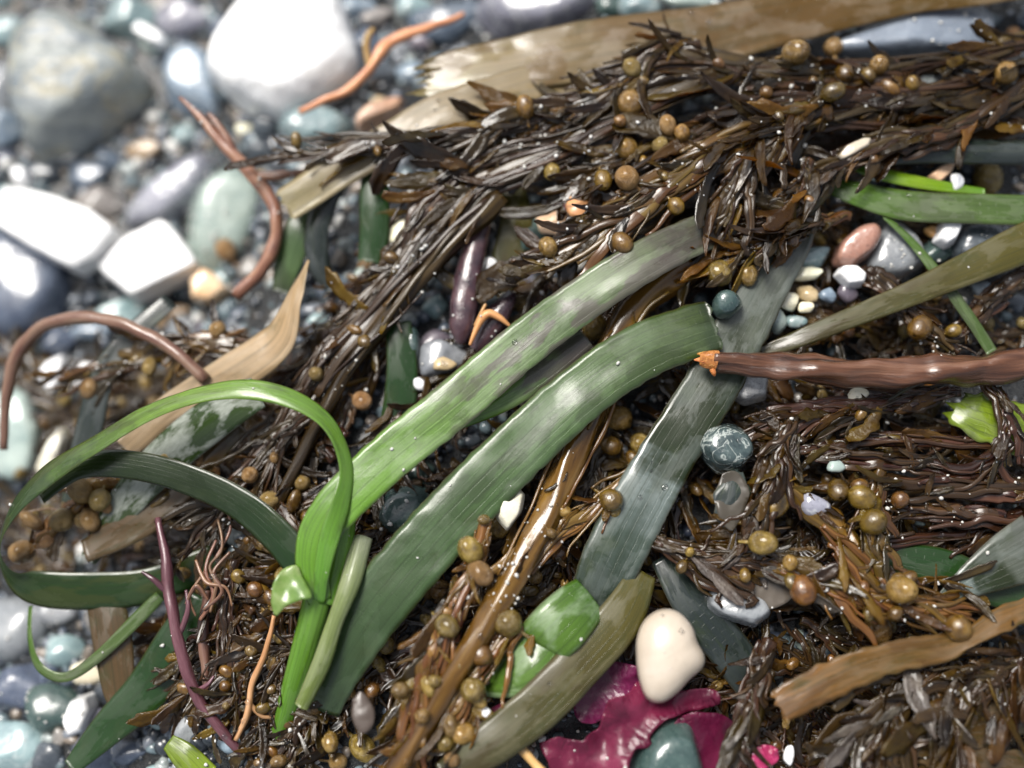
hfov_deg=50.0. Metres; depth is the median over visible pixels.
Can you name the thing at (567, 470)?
wireweed strand
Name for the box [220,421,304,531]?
wireweed strand
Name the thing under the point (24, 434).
pale stone
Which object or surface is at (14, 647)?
pebble
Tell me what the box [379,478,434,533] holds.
dark stone
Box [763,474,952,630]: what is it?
wireweed strand
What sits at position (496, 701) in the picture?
wireweed strand
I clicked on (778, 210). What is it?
wireweed strand
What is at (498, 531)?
wireweed strand
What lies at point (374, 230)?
eelgrass
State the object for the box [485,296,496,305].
pebble
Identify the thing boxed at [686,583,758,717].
wireweed strand
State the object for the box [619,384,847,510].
wireweed strand
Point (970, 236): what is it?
grey stone
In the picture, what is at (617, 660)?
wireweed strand
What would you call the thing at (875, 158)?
wireweed strand
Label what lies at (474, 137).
wireweed strand
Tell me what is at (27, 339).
arched stem
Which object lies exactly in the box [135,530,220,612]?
wireweed strand
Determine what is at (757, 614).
grey stone
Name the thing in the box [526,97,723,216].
wireweed strand
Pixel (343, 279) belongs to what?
pebble
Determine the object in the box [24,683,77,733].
pebble
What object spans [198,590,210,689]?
root twig
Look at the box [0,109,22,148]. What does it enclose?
pebble
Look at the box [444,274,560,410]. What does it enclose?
wireweed strand
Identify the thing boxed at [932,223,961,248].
white stone
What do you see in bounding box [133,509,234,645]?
wireweed strand
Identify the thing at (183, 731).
pebble
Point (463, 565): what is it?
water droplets
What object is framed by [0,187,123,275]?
white stone
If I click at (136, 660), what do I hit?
pebble
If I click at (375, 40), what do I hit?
pebble
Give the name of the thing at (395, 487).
wireweed strand
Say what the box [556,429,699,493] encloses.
wireweed strand
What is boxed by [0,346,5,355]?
pebble
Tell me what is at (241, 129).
pebble
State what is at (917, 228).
wireweed strand
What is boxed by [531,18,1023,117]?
wireweed strand
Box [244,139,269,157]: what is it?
pebble
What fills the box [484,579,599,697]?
folded eelgrass
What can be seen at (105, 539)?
dead seaweed
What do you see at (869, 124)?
wireweed strand
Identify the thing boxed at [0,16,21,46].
pebble
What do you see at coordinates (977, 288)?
pebble
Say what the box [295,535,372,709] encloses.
eelgrass
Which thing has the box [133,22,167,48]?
white stone
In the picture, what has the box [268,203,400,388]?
wireweed strand
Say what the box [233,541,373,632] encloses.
wireweed strand
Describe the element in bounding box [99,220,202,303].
white stone
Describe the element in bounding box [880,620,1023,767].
wireweed strand
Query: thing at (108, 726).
eelgrass
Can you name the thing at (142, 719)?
wireweed strand
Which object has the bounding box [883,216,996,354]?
eelgrass
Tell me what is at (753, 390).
granite chip
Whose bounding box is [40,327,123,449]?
wireweed strand
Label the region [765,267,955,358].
wireweed strand
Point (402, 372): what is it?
eelgrass
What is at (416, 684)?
wireweed strand
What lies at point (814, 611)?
wireweed strand
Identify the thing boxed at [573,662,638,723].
red seaweed
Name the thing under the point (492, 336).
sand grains
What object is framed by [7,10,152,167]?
layered rock
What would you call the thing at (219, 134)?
branched twig
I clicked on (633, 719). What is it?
red seaweed
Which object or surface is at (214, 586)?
root tangle
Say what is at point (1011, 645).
wireweed strand
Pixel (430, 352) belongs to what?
pebble
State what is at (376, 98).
pebble
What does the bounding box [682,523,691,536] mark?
pebble
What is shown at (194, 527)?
wireweed strand
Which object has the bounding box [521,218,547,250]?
pebble
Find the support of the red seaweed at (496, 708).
on the wireweed strand at (496, 701)
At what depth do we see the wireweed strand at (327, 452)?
0.28 m
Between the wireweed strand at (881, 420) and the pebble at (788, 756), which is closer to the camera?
the pebble at (788, 756)
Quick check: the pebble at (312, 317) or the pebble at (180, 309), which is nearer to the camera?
the pebble at (312, 317)
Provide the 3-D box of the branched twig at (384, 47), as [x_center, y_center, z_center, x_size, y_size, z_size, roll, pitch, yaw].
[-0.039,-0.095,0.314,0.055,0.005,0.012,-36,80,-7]
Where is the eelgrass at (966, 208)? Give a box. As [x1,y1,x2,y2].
[832,180,1023,224]
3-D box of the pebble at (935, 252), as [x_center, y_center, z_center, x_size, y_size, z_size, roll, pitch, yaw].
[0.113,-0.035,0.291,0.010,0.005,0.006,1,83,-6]
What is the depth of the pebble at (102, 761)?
0.29 m
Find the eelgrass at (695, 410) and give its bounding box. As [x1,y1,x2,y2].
[574,204,821,605]
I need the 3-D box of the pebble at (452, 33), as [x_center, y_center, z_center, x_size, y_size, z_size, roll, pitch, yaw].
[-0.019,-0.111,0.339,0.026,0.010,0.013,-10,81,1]
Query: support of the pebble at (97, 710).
on the beach
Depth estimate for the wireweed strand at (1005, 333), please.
0.29 m
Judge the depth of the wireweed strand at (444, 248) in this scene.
0.28 m
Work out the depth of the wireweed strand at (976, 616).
0.27 m
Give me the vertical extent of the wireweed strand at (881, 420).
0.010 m
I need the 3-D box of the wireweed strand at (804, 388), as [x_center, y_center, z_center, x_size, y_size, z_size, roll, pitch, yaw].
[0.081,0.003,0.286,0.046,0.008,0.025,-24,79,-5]
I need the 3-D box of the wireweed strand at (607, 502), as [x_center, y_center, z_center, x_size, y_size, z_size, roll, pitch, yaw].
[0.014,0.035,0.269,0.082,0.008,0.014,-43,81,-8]
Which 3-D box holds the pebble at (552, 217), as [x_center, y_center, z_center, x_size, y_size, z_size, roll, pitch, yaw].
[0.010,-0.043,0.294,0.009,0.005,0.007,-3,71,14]
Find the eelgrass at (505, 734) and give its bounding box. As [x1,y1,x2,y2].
[436,570,655,767]
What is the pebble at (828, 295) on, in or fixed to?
on the wireweed strand at (820, 311)
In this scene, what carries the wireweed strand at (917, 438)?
on the beach
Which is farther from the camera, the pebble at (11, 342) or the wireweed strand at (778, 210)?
the pebble at (11, 342)
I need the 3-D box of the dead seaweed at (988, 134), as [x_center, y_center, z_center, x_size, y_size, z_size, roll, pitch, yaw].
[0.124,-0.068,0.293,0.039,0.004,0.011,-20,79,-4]
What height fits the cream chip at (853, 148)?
0.003 m
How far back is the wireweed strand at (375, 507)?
0.28 m
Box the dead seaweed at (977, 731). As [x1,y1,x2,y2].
[910,681,1023,757]
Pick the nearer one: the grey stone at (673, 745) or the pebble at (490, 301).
the grey stone at (673, 745)
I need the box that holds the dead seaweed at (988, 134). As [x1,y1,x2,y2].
[971,106,1023,139]
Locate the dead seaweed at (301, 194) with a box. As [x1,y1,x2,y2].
[276,66,598,218]
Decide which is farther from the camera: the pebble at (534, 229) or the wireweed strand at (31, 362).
the wireweed strand at (31, 362)
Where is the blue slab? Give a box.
[820,7,993,59]
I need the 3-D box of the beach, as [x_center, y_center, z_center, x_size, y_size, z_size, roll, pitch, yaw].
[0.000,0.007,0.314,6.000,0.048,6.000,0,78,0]
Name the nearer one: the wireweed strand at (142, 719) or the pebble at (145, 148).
the wireweed strand at (142, 719)
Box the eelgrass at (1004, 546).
[940,515,1023,600]
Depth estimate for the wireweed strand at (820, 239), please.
0.29 m
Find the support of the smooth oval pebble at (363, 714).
on the wireweed strand at (373, 690)
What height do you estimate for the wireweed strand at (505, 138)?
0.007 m
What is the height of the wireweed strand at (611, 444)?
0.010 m
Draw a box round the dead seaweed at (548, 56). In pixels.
[403,0,1012,95]
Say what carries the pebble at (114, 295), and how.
on the beach
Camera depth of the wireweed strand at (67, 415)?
0.33 m
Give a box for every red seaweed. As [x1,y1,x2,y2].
[490,702,505,711]
[539,682,720,767]
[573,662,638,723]
[674,712,732,767]
[750,745,778,767]
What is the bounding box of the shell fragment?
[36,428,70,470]
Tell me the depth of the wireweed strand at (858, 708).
0.27 m
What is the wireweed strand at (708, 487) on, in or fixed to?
on the beach
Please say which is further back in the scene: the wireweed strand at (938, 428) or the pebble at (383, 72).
the pebble at (383, 72)
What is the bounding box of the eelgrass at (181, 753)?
[164,735,215,767]
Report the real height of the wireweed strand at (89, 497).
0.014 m
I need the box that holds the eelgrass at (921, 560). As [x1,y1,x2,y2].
[889,545,1023,606]
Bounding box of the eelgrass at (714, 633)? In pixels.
[652,556,774,692]
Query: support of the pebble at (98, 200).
on the beach
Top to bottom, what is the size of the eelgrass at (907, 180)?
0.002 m
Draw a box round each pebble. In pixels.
[0,0,12,7]
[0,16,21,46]
[0,62,10,109]
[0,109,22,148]
[0,150,14,161]
[0,168,8,185]
[0,185,14,194]
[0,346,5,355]
[0,597,48,661]
[0,658,12,668]
[0,663,47,711]
[0,721,43,767]
[4,341,37,354]
[19,162,54,186]
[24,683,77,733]
[31,741,63,767]
[36,606,78,625]
[38,657,47,665]
[40,665,58,681]
[42,327,76,356]
[45,634,85,667]
[48,153,81,168]
[52,727,64,746]
[70,162,106,189]
[70,324,111,338]
[70,660,99,684]
[72,738,113,767]
[75,185,126,221]
[83,610,90,631]
[90,708,101,722]
[94,681,106,704]
[95,147,120,171]
[96,298,147,319]
[102,0,111,9]
[102,0,156,40]
[107,290,132,302]
[109,740,145,765]
[125,138,158,159]
[134,658,139,665]
[139,38,160,56]
[142,0,169,10]
[150,724,159,729]
[155,0,208,37]
[156,314,169,329]
[168,314,196,334]
[169,305,190,317]
[171,711,200,742]
[172,125,195,144]
[179,282,191,299]
[196,321,204,331]
[209,16,225,36]
[213,270,228,284]
[217,726,256,753]
[226,324,247,330]
[235,124,251,135]
[238,256,258,278]
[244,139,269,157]
[252,115,278,137]
[271,152,286,168]
[307,313,327,323]
[338,275,348,282]
[343,0,376,19]
[351,691,374,732]
[353,267,366,285]
[354,26,380,60]
[361,7,391,28]
[361,62,397,89]
[370,96,384,103]
[388,43,411,58]
[388,218,404,243]
[396,0,432,20]
[396,60,422,84]
[407,1,478,45]
[408,460,434,479]
[409,35,433,49]
[409,327,418,362]
[413,377,423,390]
[417,339,467,375]
[419,79,426,88]
[419,329,455,350]
[421,294,447,318]
[433,357,456,369]
[463,434,480,447]
[482,706,490,716]
[484,258,496,269]
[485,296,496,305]
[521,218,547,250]
[521,274,534,282]
[536,211,566,234]
[595,0,618,17]
[615,653,633,664]
[618,0,661,14]
[623,444,627,453]
[635,608,704,702]
[662,0,712,9]
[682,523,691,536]
[700,423,753,474]
[760,631,779,639]
[771,309,786,334]
[781,292,798,310]
[783,745,793,765]
[786,315,807,327]
[790,629,803,650]
[794,393,800,402]
[795,267,822,280]
[796,286,818,301]
[798,302,813,312]
[801,492,830,515]
[802,246,829,267]
[817,644,831,655]
[819,288,836,302]
[827,460,845,471]
[831,223,881,268]
[837,285,857,302]
[847,388,868,398]
[914,514,925,525]
[923,226,936,237]
[924,240,952,262]
[950,173,964,189]
[972,282,989,294]
[1006,293,1023,308]
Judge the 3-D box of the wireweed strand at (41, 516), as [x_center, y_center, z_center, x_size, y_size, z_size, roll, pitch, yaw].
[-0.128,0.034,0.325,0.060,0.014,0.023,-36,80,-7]
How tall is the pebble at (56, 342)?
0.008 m
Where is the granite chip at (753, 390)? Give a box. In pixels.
[735,377,767,405]
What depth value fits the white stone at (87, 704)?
0.29 m
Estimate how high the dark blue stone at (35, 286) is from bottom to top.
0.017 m
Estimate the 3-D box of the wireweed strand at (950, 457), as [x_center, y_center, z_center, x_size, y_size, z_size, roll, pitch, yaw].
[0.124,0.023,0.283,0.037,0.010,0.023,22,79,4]
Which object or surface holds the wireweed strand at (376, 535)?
on the beach
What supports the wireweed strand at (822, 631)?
on the beach
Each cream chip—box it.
[496,490,524,530]
[839,138,870,158]
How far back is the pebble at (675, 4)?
0.31 m
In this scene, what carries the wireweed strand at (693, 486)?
on the beach
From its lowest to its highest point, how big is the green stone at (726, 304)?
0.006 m
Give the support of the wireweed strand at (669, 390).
on the beach
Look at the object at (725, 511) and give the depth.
0.27 m
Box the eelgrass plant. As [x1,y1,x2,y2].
[0,216,736,737]
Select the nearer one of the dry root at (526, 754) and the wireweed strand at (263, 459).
the dry root at (526, 754)
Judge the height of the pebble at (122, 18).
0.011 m
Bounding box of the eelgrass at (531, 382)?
[464,330,592,427]
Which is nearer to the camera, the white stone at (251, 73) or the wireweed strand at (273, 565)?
the wireweed strand at (273, 565)
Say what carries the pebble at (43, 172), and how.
on the beach
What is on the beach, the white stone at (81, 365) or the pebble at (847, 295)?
the white stone at (81, 365)
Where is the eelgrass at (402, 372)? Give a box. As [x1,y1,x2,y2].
[381,321,417,422]
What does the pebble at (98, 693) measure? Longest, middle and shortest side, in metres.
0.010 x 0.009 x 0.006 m
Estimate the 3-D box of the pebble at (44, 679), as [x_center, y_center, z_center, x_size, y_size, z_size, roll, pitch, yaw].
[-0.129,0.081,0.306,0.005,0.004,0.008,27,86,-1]
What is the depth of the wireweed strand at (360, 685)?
0.27 m
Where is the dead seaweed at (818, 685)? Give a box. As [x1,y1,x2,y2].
[771,597,1023,720]
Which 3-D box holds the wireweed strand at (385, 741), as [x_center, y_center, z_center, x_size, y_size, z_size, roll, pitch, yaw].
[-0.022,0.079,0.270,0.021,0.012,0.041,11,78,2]
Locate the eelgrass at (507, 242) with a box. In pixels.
[492,187,531,292]
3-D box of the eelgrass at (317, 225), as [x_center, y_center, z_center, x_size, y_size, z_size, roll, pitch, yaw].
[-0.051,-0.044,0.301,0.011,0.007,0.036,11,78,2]
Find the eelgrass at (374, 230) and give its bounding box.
[358,172,389,262]
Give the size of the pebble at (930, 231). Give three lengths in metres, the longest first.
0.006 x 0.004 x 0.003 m
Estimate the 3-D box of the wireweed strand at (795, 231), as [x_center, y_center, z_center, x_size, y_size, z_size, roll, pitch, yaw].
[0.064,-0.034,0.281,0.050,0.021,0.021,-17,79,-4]
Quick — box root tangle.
[185,516,232,620]
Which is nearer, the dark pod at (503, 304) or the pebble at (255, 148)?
the dark pod at (503, 304)
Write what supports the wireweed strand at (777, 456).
on the beach
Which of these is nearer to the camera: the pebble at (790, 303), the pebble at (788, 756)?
the pebble at (788, 756)
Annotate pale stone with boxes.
[0,387,41,482]
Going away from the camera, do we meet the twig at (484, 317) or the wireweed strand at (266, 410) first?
the twig at (484, 317)
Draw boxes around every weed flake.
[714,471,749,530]
[736,574,790,608]
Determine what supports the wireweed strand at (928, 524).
on the beach
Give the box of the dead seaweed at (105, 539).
[81,425,246,562]
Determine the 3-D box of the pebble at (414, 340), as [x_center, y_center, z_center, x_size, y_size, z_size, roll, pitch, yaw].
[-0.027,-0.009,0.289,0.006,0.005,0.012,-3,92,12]
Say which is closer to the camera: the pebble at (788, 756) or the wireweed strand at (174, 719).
the pebble at (788, 756)
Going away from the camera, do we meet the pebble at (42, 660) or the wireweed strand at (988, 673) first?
the wireweed strand at (988, 673)
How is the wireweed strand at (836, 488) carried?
on the beach
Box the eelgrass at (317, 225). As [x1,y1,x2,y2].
[304,186,347,291]
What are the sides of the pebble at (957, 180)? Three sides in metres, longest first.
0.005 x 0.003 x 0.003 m
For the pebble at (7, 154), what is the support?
on the beach
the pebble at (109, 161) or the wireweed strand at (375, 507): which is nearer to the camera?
the wireweed strand at (375, 507)
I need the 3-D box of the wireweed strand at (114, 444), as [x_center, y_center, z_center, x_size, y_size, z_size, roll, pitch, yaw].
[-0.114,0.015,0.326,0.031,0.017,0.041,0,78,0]
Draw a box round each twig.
[141,517,241,756]
[179,96,305,299]
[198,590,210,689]
[298,12,464,114]
[469,303,509,344]
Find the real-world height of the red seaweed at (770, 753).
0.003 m
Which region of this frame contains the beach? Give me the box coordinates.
[0,0,1023,767]
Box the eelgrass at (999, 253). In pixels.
[761,221,1023,352]
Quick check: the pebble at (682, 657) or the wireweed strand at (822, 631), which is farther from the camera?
the wireweed strand at (822, 631)
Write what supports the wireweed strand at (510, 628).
on the beach
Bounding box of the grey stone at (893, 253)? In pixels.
[858,218,924,289]
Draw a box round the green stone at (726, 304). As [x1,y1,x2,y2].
[712,290,741,318]
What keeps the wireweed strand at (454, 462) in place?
on the beach
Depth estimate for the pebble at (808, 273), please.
0.29 m
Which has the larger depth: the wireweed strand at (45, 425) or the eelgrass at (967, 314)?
the wireweed strand at (45, 425)
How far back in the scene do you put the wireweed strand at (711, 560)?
0.27 m
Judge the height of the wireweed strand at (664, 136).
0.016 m
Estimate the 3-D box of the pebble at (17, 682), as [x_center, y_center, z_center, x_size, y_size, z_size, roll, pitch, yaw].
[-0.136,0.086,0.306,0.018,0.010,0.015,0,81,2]
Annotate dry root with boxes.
[233,615,275,740]
[519,748,544,767]
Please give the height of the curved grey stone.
0.014 m
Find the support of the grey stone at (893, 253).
on the beach
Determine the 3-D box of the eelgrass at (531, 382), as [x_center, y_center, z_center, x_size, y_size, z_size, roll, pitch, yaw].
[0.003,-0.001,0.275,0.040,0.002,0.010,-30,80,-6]
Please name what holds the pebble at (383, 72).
on the beach
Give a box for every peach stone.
[190,268,229,303]
[355,97,404,130]
[926,164,954,180]
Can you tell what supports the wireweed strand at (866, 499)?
on the beach
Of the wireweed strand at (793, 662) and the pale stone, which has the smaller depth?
the wireweed strand at (793, 662)
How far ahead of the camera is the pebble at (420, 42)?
0.34 m
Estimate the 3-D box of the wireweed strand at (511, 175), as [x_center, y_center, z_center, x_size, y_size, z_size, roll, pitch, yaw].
[0.003,-0.048,0.288,0.168,0.025,0.036,-31,80,-6]
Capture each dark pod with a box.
[449,223,491,345]
[470,290,516,351]
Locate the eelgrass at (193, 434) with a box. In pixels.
[81,378,264,563]
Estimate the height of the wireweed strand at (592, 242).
0.022 m
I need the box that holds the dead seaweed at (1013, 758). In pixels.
[918,746,1023,767]
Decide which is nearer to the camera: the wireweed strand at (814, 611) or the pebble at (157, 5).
the wireweed strand at (814, 611)
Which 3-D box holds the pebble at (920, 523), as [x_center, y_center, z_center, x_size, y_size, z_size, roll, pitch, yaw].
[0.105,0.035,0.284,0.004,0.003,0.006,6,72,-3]
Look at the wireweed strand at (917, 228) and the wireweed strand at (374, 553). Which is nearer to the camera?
the wireweed strand at (374, 553)
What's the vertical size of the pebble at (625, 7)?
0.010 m
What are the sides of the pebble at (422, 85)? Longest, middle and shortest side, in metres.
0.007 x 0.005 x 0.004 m
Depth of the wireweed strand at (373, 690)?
0.27 m
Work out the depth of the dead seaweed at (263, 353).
0.29 m
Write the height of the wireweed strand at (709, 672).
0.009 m
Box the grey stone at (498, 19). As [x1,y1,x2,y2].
[474,0,592,38]
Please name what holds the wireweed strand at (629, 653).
on the beach
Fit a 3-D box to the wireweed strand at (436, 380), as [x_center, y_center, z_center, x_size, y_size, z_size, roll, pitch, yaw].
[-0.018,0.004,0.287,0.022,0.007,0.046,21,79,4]
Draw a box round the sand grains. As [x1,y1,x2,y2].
[0,0,1023,767]
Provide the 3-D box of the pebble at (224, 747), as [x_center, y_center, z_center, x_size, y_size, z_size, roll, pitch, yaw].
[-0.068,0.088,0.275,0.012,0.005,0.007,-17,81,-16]
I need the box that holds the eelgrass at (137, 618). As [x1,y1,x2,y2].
[27,592,163,681]
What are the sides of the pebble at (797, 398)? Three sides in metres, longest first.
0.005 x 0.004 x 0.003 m
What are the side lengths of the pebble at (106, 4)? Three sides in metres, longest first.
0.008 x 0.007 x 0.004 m
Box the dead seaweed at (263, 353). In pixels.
[117,260,309,451]
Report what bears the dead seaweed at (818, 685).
on the beach
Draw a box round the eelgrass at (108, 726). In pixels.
[65,591,201,767]
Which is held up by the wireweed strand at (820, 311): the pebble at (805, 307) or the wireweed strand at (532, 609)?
the pebble at (805, 307)
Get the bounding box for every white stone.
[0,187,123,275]
[10,165,31,187]
[39,355,67,396]
[63,692,98,734]
[74,362,90,390]
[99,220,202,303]
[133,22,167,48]
[206,0,359,120]
[833,265,865,287]
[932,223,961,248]
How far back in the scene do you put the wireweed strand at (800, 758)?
0.27 m
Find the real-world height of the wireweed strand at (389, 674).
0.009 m
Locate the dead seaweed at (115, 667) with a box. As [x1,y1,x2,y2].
[88,607,133,701]
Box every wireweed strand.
[0,319,78,449]
[0,410,82,528]
[0,446,125,567]
[0,482,80,603]
[8,454,221,563]
[30,298,247,414]
[30,379,119,449]
[35,367,189,452]
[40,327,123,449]
[66,238,250,429]
[76,349,134,409]
[77,416,274,571]
[97,442,156,535]
[106,379,125,449]
[108,445,211,544]
[117,530,181,570]
[126,569,252,727]
[128,405,242,476]
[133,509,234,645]
[133,634,150,667]
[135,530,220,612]
[142,522,258,615]
[146,604,260,736]
[147,402,319,595]
[151,545,269,724]
[158,381,279,419]
[186,559,270,763]
[190,607,293,761]
[197,456,332,596]
[205,587,299,725]
[209,327,337,463]
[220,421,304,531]
[220,488,304,579]
[224,65,680,194]
[226,654,396,767]
[227,240,411,475]
[229,653,318,767]
[231,676,370,760]
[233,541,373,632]
[238,190,507,568]
[242,321,331,429]
[250,703,347,767]
[257,336,386,487]
[260,396,350,446]
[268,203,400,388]
[272,34,810,410]
[291,577,482,766]
[293,591,431,742]
[307,470,422,530]
[324,109,612,350]
[348,374,446,509]
[355,484,399,547]
[355,487,433,555]
[365,609,534,767]
[366,536,391,566]
[366,638,450,764]
[372,514,493,764]
[375,133,539,223]
[381,650,450,767]
[384,259,696,767]
[411,329,476,475]
[415,129,549,185]
[417,554,515,637]
[424,419,500,578]
[426,444,599,490]
[426,672,493,767]
[428,666,510,767]
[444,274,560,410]
[448,443,547,496]
[454,461,573,574]
[455,469,624,645]
[466,11,701,138]
[469,566,561,664]
[475,98,834,304]
[488,467,550,555]
[498,112,716,221]
[513,535,578,620]
[524,491,712,620]
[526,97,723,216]
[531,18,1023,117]
[538,399,631,581]
[544,535,667,660]
[551,55,1023,286]
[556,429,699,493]
[563,464,704,565]
[577,273,675,350]
[579,519,709,608]
[616,658,688,716]
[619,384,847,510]
[632,137,1023,237]
[633,369,801,470]
[635,360,794,420]
[640,237,831,297]
[651,526,840,613]
[669,175,722,310]
[676,82,845,306]
[676,156,820,292]
[680,210,851,289]
[685,645,775,714]
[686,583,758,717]
[688,510,793,562]
[690,87,1001,248]
[694,83,1011,181]
[695,455,1023,539]
[696,411,793,497]
[696,418,803,587]
[708,514,971,586]
[711,57,1021,179]
[715,637,777,767]
[736,77,1023,214]
[736,678,856,767]
[741,460,902,638]
[742,202,868,290]
[743,383,961,445]
[747,348,889,457]
[749,720,838,767]
[753,458,859,533]
[753,704,839,767]
[754,427,1011,463]
[757,108,1023,195]
[760,409,1014,491]
[760,546,997,647]
[761,635,1023,742]
[762,614,909,718]
[763,281,902,353]
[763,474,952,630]
[764,391,1015,471]
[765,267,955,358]
[769,535,845,653]
[775,465,850,549]
[798,586,943,666]
[800,333,931,450]
[802,614,977,767]
[803,704,918,766]
[810,503,1021,565]
[812,205,864,289]
[812,449,1023,509]
[818,561,944,646]
[823,586,1023,647]
[834,352,948,431]
[837,468,925,603]
[840,472,1023,532]
[842,701,1023,767]
[847,302,1023,358]
[855,502,991,547]
[860,264,979,356]
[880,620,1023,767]
[889,499,1006,549]
[902,220,940,274]
[909,265,1023,352]
[924,426,1023,510]
[929,656,1016,750]
[970,634,1023,750]
[979,385,1023,513]
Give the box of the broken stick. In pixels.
[694,347,1023,389]
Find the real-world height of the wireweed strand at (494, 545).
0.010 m
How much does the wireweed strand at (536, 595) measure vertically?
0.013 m
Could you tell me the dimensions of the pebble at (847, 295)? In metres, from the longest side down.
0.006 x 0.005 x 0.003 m
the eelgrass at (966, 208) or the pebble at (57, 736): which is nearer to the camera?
the eelgrass at (966, 208)
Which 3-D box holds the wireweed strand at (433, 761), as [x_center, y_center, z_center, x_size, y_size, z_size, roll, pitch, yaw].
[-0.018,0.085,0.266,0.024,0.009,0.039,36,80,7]
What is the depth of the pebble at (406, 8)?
0.34 m
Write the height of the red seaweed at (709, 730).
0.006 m
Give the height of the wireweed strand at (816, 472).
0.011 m
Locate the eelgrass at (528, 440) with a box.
[313,301,722,716]
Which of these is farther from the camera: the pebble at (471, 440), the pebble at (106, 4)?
the pebble at (106, 4)
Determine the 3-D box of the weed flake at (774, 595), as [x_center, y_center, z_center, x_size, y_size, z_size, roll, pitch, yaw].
[0.061,0.050,0.268,0.013,0.002,0.009,-16,78,-3]
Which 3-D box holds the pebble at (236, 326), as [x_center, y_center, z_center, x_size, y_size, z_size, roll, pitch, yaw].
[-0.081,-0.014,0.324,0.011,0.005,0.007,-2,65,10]
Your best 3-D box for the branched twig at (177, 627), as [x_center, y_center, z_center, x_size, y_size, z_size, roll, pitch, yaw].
[-0.081,0.064,0.274,0.009,0.006,0.063,-24,79,-5]
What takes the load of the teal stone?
on the beach
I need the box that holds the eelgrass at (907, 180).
[855,166,984,193]
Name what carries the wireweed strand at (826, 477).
on the beach
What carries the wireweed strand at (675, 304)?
on the beach
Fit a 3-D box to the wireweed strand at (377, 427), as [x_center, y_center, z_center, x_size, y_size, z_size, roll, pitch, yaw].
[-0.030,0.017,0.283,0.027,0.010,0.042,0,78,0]
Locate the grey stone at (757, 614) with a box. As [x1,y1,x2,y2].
[707,590,769,627]
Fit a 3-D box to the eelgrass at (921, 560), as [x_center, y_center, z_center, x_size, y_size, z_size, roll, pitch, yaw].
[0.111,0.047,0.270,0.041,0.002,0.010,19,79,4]
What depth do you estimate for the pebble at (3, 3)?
0.36 m
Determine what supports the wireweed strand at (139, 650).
on the beach
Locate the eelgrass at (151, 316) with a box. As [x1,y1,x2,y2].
[60,294,175,506]
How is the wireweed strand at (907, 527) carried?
on the beach
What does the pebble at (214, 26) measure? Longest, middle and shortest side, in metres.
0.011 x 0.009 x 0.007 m
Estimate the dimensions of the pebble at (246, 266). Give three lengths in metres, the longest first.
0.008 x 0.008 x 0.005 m
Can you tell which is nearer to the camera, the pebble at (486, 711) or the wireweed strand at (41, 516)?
the pebble at (486, 711)
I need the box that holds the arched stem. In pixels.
[0,311,209,449]
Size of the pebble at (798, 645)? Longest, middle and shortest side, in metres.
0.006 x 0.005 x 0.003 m
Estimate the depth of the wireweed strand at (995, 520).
0.27 m
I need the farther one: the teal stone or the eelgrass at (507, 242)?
the teal stone
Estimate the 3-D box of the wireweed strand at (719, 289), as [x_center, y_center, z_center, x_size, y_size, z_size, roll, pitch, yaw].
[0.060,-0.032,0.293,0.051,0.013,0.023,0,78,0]
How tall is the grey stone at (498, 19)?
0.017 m
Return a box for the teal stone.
[187,168,258,272]
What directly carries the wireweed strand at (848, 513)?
on the beach
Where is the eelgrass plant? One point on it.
(312, 550)
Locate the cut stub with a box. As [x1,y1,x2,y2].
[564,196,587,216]
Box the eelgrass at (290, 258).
[272,211,308,293]
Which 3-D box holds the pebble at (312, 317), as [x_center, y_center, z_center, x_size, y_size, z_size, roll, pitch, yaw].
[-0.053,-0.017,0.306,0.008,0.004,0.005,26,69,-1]
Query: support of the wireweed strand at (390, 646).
on the beach
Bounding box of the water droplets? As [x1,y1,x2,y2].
[35,11,1023,766]
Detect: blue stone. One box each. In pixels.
[0,228,71,341]
[162,43,218,116]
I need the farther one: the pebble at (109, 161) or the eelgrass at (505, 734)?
the pebble at (109, 161)
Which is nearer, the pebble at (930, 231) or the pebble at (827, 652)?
the pebble at (827, 652)
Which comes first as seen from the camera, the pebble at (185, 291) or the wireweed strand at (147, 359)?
the wireweed strand at (147, 359)
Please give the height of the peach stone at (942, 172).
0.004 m
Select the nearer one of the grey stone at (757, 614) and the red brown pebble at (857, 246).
the grey stone at (757, 614)
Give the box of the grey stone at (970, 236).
[940,224,1005,263]
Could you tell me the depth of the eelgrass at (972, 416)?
0.28 m
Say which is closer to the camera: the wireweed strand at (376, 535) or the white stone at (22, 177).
the wireweed strand at (376, 535)
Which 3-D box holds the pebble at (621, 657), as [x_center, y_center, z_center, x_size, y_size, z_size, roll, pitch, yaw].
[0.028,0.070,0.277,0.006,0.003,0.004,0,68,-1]
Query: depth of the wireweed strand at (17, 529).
0.32 m
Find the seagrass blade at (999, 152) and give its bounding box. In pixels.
[895,139,1023,164]
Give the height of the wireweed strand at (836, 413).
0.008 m
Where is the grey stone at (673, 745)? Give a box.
[629,717,702,767]
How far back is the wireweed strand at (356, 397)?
0.29 m
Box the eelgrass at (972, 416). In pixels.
[942,392,1023,455]
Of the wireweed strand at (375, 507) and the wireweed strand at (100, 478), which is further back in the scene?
the wireweed strand at (100, 478)
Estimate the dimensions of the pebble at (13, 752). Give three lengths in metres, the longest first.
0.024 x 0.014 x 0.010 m

